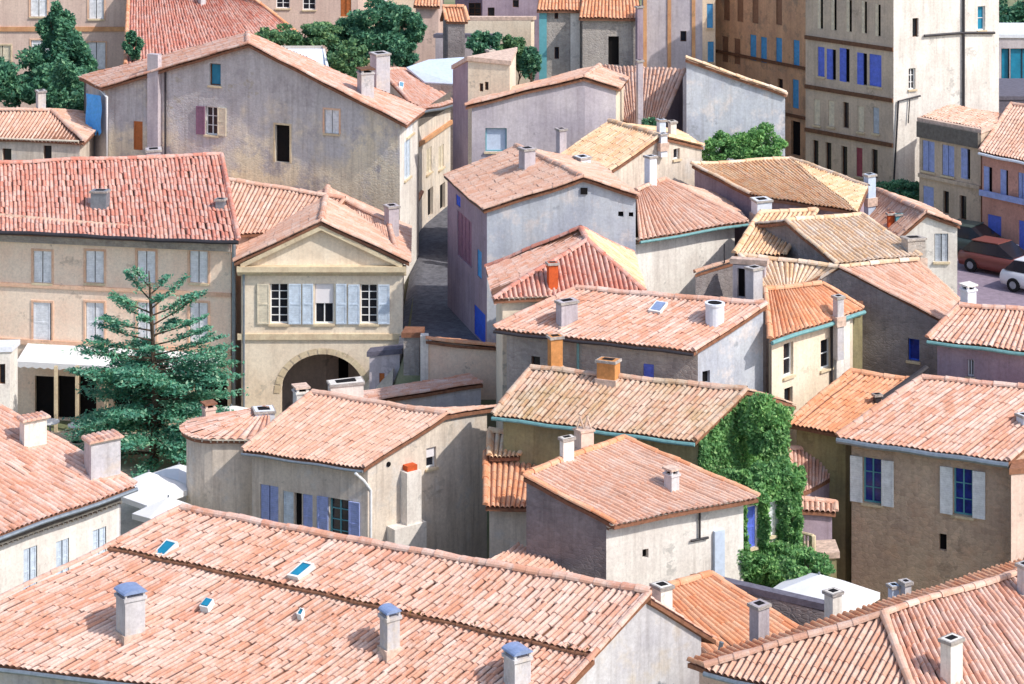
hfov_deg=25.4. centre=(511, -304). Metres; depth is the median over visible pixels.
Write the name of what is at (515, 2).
window
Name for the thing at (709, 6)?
window
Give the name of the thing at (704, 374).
window
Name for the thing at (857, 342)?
outbuilding
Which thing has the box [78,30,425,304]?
gable house
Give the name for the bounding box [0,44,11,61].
window
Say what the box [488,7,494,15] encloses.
window
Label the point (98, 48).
window
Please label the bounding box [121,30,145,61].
bush
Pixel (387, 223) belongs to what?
tiled house
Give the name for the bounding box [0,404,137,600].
tiled house
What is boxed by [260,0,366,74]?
townhouse
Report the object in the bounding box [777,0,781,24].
window
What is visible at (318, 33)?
bush
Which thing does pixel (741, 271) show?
window
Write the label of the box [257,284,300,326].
window
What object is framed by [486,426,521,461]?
outbuilding
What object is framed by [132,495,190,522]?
parasol
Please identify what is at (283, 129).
window
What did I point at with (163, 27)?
tiled house
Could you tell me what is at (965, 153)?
window
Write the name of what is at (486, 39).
bush
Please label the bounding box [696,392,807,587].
ivy
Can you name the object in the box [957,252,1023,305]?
street
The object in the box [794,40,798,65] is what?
window
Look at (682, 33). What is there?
window
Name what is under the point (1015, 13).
broadleaf tree
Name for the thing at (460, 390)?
outbuilding
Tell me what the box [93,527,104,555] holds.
window
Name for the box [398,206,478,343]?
lane
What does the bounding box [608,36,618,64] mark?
window
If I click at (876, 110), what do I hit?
window
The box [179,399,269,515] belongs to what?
round house
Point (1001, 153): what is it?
townhouse
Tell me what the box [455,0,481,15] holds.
townhouse
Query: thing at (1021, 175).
window
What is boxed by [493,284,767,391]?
tiled house
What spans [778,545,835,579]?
bush
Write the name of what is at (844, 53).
window
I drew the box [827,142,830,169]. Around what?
window
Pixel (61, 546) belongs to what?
window
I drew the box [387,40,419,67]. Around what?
bush
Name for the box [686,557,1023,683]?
tiled house
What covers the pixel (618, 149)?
gable house
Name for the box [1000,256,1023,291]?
parked car
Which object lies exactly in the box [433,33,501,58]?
garden wall
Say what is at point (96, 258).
window
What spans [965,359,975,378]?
window
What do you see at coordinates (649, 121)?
bush
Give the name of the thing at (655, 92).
tiled house
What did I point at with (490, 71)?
tower house
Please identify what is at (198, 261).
window
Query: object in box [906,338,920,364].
window
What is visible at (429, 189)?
window
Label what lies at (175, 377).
window
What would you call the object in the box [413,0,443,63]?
townhouse
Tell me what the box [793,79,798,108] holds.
window
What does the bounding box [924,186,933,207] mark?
window
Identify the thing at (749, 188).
tiled house
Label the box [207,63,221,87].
window
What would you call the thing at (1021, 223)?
window
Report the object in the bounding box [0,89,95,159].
tiled house
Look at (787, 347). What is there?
window
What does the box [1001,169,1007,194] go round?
window
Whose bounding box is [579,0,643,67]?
tiled house
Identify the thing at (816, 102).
window
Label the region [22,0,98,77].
broadleaf tree
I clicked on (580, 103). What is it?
gable house
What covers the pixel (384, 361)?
outbuilding
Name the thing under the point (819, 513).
outbuilding
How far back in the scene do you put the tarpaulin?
111.56 m
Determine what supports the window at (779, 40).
in the apartment block at (763, 41)
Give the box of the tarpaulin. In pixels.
[85,93,101,135]
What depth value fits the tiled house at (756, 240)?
93.10 m
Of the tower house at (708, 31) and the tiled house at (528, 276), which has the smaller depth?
the tiled house at (528, 276)
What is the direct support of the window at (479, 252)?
in the gable house at (515, 197)
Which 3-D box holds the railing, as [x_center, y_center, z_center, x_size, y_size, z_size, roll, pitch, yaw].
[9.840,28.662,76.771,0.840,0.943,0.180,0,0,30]
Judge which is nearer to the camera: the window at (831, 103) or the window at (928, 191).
the window at (928, 191)
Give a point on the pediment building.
(325, 274)
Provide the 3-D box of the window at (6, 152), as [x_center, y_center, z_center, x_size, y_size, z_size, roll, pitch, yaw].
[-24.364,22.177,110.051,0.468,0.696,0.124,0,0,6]
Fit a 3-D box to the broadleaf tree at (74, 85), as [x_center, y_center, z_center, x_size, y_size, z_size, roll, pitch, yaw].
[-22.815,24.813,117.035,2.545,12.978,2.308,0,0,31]
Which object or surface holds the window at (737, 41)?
in the apartment block at (763, 41)
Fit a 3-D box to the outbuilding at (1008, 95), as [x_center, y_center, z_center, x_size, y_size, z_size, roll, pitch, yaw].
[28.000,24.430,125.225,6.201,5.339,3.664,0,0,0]
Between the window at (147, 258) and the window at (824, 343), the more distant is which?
the window at (147, 258)
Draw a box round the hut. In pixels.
[440,4,469,57]
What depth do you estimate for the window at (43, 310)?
97.61 m
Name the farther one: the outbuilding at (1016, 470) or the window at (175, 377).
the window at (175, 377)
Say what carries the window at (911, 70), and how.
in the apartment block at (882, 76)
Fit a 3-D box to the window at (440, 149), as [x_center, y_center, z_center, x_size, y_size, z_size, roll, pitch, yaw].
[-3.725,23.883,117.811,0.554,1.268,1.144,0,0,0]
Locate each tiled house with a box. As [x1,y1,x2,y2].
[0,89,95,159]
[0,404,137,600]
[0,503,723,683]
[123,0,298,63]
[222,176,345,410]
[240,376,496,564]
[345,198,400,377]
[390,67,452,231]
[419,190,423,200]
[482,448,535,558]
[484,225,646,428]
[490,356,796,468]
[491,542,569,571]
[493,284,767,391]
[520,416,760,585]
[537,0,582,79]
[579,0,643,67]
[600,59,685,130]
[634,154,748,294]
[651,570,798,653]
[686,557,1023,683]
[690,156,877,253]
[731,207,819,261]
[737,252,838,393]
[743,264,865,519]
[748,212,927,269]
[788,365,928,582]
[788,445,829,517]
[835,374,1023,604]
[925,281,1023,382]
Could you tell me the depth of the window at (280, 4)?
146.14 m
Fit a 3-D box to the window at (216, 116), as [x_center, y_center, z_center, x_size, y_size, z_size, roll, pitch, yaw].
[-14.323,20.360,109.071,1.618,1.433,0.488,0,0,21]
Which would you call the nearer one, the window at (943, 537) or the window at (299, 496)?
the window at (943, 537)
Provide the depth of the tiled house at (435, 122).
116.81 m
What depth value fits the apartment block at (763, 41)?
128.87 m
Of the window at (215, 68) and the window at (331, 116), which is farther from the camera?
the window at (215, 68)
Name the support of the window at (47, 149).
in the tiled house at (40, 131)
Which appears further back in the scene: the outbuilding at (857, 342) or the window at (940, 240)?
the window at (940, 240)
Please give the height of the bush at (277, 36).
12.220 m
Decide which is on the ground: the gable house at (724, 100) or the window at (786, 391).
the gable house at (724, 100)
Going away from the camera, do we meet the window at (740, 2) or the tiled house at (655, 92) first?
the tiled house at (655, 92)
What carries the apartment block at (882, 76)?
on the ground
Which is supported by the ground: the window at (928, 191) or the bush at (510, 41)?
the bush at (510, 41)
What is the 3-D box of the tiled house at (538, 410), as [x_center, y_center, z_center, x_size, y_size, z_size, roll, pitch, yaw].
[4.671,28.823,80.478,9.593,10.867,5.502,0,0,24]
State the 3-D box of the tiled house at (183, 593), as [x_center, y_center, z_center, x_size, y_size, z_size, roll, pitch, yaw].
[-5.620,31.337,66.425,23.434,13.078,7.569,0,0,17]
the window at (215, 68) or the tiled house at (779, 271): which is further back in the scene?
the window at (215, 68)
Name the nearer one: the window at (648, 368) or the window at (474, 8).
the window at (648, 368)
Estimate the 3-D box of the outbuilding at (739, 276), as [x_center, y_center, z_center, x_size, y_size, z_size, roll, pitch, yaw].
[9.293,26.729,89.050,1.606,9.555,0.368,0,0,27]
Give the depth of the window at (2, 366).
93.33 m
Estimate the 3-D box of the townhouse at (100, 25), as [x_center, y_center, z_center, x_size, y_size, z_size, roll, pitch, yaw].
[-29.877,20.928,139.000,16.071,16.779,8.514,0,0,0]
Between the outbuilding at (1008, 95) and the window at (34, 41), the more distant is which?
the window at (34, 41)
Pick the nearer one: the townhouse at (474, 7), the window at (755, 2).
the window at (755, 2)
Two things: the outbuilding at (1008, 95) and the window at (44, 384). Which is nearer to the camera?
the window at (44, 384)
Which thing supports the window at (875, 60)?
in the apartment block at (882, 76)
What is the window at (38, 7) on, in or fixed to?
in the townhouse at (100, 25)
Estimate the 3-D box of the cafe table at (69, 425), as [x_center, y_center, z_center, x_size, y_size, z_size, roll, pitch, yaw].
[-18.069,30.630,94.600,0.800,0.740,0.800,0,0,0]
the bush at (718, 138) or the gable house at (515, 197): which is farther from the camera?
the bush at (718, 138)
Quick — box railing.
[802,531,815,550]
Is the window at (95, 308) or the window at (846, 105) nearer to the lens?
the window at (95, 308)
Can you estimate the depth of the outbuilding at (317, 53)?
122.53 m
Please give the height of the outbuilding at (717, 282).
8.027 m
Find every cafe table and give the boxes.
[47,418,59,431]
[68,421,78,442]
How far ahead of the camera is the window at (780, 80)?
128.50 m
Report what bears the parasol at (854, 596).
on the ground
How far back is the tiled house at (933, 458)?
79.29 m
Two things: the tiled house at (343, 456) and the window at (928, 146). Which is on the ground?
the tiled house at (343, 456)
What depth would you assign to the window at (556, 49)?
126.17 m
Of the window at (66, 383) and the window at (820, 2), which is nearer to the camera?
the window at (66, 383)
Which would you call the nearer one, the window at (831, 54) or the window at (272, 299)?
the window at (272, 299)
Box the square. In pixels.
[51,368,393,534]
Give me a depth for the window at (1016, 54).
138.16 m
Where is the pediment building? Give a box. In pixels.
[232,184,411,416]
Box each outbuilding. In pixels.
[282,46,328,66]
[364,373,482,406]
[367,344,403,389]
[401,326,424,374]
[407,57,463,170]
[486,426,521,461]
[693,244,732,297]
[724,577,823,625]
[730,256,768,298]
[801,496,838,540]
[850,300,862,374]
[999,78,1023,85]
[999,86,1023,112]
[1009,459,1023,561]
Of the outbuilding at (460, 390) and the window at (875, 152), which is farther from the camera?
the window at (875, 152)
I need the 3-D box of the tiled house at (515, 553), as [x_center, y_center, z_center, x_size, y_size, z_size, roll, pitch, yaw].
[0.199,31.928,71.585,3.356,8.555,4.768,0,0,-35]
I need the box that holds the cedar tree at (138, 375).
[61,265,249,477]
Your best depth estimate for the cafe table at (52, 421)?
94.97 m
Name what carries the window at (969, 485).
in the tiled house at (933, 458)
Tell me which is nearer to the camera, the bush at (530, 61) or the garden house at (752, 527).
the garden house at (752, 527)
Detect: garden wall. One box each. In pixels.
[420,333,495,399]
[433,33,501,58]
[465,16,535,84]
[804,539,839,578]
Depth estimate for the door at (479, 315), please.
94.31 m
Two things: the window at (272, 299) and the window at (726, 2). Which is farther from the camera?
the window at (726, 2)
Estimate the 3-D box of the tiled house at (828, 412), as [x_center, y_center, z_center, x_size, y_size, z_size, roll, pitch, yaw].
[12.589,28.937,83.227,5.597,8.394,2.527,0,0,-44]
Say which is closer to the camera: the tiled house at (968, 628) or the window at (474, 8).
the tiled house at (968, 628)
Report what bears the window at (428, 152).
in the tiled house at (435, 122)
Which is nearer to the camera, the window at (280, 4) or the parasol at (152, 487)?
the parasol at (152, 487)
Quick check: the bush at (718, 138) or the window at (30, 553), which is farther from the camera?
the bush at (718, 138)
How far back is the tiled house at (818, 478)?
81.26 m
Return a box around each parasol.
[121,470,187,508]
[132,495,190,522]
[153,462,185,501]
[219,404,247,410]
[774,572,879,611]
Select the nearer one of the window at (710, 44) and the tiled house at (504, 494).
the tiled house at (504, 494)
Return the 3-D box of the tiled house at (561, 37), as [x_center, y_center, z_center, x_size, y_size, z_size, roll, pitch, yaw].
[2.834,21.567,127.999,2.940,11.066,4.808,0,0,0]
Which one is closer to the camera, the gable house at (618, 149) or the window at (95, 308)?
the window at (95, 308)
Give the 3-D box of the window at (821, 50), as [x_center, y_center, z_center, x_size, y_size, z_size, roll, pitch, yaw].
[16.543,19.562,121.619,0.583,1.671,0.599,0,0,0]
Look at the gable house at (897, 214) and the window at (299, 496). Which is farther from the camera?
the gable house at (897, 214)
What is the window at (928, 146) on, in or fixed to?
in the townhouse at (952, 137)
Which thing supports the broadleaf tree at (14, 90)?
on the ground
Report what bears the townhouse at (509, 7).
on the ground
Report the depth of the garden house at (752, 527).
75.75 m
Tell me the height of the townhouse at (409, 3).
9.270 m
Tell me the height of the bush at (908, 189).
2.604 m
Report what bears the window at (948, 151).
in the townhouse at (952, 137)
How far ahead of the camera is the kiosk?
93.33 m
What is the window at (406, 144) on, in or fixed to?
in the gable house at (251, 106)
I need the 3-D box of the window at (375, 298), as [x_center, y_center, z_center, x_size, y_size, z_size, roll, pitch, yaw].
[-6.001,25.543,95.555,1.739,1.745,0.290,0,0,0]
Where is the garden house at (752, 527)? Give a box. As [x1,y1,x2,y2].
[746,501,778,552]
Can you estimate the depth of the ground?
92.27 m
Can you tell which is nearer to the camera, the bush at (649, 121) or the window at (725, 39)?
the bush at (649, 121)
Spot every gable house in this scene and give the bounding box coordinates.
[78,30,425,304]
[443,143,639,346]
[464,63,629,161]
[554,118,704,188]
[685,55,787,159]
[831,257,959,375]
[869,187,961,293]
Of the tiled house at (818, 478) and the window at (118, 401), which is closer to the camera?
the tiled house at (818, 478)
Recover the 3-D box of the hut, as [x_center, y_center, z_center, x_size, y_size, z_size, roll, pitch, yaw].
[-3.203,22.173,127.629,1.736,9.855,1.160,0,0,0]
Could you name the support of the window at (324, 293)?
in the pediment building
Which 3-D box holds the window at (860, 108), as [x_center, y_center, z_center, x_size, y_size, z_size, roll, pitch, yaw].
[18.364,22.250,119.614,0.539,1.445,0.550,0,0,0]
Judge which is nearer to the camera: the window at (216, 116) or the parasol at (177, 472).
the parasol at (177, 472)
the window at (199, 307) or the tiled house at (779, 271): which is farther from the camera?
the window at (199, 307)
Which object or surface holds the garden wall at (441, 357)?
on the ground
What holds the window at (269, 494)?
in the tiled house at (343, 456)
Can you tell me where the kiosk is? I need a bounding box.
[0,340,19,412]
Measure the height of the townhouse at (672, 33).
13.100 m
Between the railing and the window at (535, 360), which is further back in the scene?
the window at (535, 360)
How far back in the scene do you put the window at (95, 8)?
135.03 m
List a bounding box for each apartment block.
[716,0,805,160]
[804,0,998,200]
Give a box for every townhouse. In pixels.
[0,0,125,110]
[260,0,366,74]
[367,0,415,66]
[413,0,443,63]
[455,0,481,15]
[482,0,538,80]
[642,0,701,132]
[916,104,1001,221]
[978,102,1023,249]
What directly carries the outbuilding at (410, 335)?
on the ground
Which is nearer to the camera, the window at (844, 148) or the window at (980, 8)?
the window at (980, 8)
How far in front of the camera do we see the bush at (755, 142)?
103.98 m
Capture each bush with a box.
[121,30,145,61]
[254,26,292,45]
[276,21,342,45]
[327,38,369,78]
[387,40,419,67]
[465,29,501,55]
[496,34,525,84]
[518,44,541,81]
[641,116,656,125]
[702,130,738,160]
[723,122,787,159]
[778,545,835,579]
[876,178,918,200]
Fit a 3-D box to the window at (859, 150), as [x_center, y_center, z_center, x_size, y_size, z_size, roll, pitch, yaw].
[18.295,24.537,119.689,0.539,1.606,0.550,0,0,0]
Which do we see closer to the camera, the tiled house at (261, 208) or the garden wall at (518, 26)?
the tiled house at (261, 208)
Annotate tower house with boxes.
[451,47,516,169]
[702,0,715,65]
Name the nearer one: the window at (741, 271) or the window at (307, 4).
the window at (741, 271)
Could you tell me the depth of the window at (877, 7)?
118.84 m
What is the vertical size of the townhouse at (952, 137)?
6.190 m
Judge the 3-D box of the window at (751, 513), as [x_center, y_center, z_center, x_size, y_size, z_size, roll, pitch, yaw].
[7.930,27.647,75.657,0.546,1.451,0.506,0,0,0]
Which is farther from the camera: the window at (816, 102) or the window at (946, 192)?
the window at (816, 102)
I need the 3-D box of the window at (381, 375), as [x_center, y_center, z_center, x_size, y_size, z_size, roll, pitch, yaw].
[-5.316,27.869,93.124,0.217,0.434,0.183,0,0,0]
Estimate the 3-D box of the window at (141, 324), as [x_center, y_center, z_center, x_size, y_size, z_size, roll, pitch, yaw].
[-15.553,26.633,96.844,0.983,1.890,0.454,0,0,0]
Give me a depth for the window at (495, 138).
106.69 m
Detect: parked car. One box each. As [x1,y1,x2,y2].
[953,219,1018,251]
[957,236,1023,272]
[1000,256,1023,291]
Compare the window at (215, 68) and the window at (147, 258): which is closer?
the window at (147, 258)
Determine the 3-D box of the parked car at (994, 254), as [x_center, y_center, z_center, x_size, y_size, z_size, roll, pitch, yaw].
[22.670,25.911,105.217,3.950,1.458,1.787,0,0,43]
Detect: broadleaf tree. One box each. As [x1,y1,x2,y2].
[0,48,87,110]
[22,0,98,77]
[46,53,83,110]
[325,0,427,66]
[999,0,1023,22]
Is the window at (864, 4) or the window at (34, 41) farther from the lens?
the window at (34, 41)
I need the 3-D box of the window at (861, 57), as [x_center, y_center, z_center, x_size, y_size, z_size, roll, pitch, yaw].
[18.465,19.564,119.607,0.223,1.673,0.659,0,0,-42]
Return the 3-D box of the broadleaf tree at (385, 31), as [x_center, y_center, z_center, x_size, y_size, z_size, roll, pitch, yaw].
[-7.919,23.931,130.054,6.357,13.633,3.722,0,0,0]
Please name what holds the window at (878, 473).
in the tiled house at (933, 458)
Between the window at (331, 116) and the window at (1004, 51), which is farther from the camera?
the window at (1004, 51)
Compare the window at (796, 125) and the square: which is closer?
the square
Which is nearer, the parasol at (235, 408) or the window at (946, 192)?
the parasol at (235, 408)
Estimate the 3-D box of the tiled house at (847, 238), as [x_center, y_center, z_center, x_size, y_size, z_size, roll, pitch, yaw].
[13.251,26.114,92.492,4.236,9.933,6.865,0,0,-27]
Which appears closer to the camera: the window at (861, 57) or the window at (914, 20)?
the window at (914, 20)
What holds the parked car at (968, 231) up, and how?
on the street
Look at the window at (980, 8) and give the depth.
120.27 m
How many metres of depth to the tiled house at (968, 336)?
84.31 m
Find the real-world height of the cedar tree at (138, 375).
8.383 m
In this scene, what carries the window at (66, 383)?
in the apartment house at (78, 235)
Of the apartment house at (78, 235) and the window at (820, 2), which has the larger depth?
the window at (820, 2)
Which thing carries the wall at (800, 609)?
on the ground
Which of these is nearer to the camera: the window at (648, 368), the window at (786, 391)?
the window at (648, 368)
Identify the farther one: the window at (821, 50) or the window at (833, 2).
the window at (821, 50)
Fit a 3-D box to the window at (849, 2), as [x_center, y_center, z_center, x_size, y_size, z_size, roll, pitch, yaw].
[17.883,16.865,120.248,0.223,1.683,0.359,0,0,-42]
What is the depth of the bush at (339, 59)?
121.51 m
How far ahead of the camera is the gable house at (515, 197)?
93.69 m
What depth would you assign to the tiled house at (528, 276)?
87.36 m
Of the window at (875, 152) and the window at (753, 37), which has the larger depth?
the window at (753, 37)
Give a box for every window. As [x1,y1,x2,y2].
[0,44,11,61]
[0,364,4,383]
[3,148,10,159]
[24,546,35,589]
[29,0,48,17]
[29,39,48,70]
[31,248,53,285]
[31,300,53,344]
[36,376,53,417]
[44,145,51,158]
[56,538,67,574]
[59,376,74,417]
[80,376,95,415]
[83,248,105,285]
[83,300,105,344]
[86,41,106,70]
[87,0,104,20]
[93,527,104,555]
[115,389,134,406]
[135,248,157,285]
[135,300,157,345]
[159,377,177,401]
[187,250,209,285]
[187,300,209,345]
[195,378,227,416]
[196,106,225,137]
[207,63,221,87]
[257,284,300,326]
[261,484,277,527]
[273,122,290,162]
[275,0,290,9]
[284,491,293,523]
[297,493,301,524]
[302,0,315,10]
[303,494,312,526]
[313,284,334,326]
[317,496,359,542]
[323,107,340,135]
[340,0,350,17]
[348,284,389,326]
[379,373,384,381]
[404,139,412,182]
[406,123,415,139]
[425,447,438,472]
[426,147,433,176]
[428,189,429,214]
[438,145,445,171]
[440,184,441,207]
[458,211,471,266]
[469,3,480,15]
[478,249,481,277]
[484,128,506,153]
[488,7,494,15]
[513,0,518,6]
[532,356,539,364]
[554,47,558,58]
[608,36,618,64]
[644,364,653,377]
[673,148,681,161]
[680,31,685,40]
[702,371,706,381]
[706,4,713,29]
[707,42,714,63]
[723,36,727,61]
[724,0,729,20]
[735,38,739,64]
[738,0,742,21]
[739,268,744,296]
[746,506,758,550]
[751,34,755,60]
[753,0,758,23]
[761,37,766,62]
[769,502,777,538]
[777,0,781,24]
[777,38,781,61]
[779,79,782,88]
[783,342,795,380]
[784,387,789,400]
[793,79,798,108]
[793,121,799,154]
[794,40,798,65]
[812,99,820,127]
[814,140,817,164]
[816,47,824,78]
[818,0,822,28]
[820,338,833,373]
[826,100,834,128]
[827,49,835,79]
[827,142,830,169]
[831,0,836,29]
[840,48,849,81]
[843,146,846,174]
[844,102,848,127]
[847,0,851,31]
[850,455,893,507]
[854,147,862,178]
[856,106,864,133]
[857,52,866,84]
[862,1,866,32]
[867,54,881,88]
[871,107,879,135]
[873,149,877,177]
[875,4,880,35]
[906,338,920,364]
[908,68,916,91]
[912,18,916,36]
[920,140,934,174]
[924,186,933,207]
[933,234,949,263]
[940,145,954,178]
[940,466,984,520]
[940,534,946,548]
[945,191,948,213]
[961,148,969,178]
[961,195,965,219]
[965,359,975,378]
[977,6,986,31]
[984,166,991,191]
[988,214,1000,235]
[1001,48,1008,77]
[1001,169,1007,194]
[1010,48,1023,77]
[1019,172,1023,198]
[1019,220,1023,249]
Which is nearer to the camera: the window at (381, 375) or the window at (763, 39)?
the window at (381, 375)
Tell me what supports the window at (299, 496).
in the tiled house at (343, 456)
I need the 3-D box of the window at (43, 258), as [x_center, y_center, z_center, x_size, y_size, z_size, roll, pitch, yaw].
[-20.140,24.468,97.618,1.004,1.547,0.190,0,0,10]
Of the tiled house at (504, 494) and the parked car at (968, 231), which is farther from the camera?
the parked car at (968, 231)
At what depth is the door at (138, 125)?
110.45 m
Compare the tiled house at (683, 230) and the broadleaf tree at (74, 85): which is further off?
the broadleaf tree at (74, 85)
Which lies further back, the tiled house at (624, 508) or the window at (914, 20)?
the window at (914, 20)
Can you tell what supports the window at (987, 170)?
in the townhouse at (1001, 153)
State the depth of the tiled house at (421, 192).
109.66 m
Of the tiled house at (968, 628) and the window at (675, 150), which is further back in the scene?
the window at (675, 150)
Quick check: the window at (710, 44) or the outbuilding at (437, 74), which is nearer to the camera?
the outbuilding at (437, 74)
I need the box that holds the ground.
[47,0,1023,558]
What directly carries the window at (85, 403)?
in the apartment house at (78, 235)
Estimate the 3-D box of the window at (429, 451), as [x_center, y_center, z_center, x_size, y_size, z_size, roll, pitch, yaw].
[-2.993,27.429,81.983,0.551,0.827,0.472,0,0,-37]
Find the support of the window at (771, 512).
in the garden house at (752, 527)
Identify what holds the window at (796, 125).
in the apartment block at (763, 41)
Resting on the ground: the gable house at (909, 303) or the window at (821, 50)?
the gable house at (909, 303)
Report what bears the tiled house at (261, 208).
on the ground
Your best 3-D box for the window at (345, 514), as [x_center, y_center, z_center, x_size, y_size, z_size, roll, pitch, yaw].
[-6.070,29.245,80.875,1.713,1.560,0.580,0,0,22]
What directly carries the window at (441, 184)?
in the tiled house at (435, 122)
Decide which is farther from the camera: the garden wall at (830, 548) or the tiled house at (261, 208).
the tiled house at (261, 208)
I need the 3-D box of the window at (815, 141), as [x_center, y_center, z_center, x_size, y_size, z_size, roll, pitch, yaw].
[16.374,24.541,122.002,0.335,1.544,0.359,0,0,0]
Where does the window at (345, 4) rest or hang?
in the townhouse at (296, 14)
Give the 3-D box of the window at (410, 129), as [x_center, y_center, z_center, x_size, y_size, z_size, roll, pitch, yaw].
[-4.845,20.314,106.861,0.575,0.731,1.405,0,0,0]
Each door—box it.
[134,121,142,149]
[475,305,484,341]
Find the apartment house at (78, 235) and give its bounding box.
[0,146,240,431]
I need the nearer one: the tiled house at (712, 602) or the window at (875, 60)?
the tiled house at (712, 602)
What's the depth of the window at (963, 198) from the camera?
112.05 m

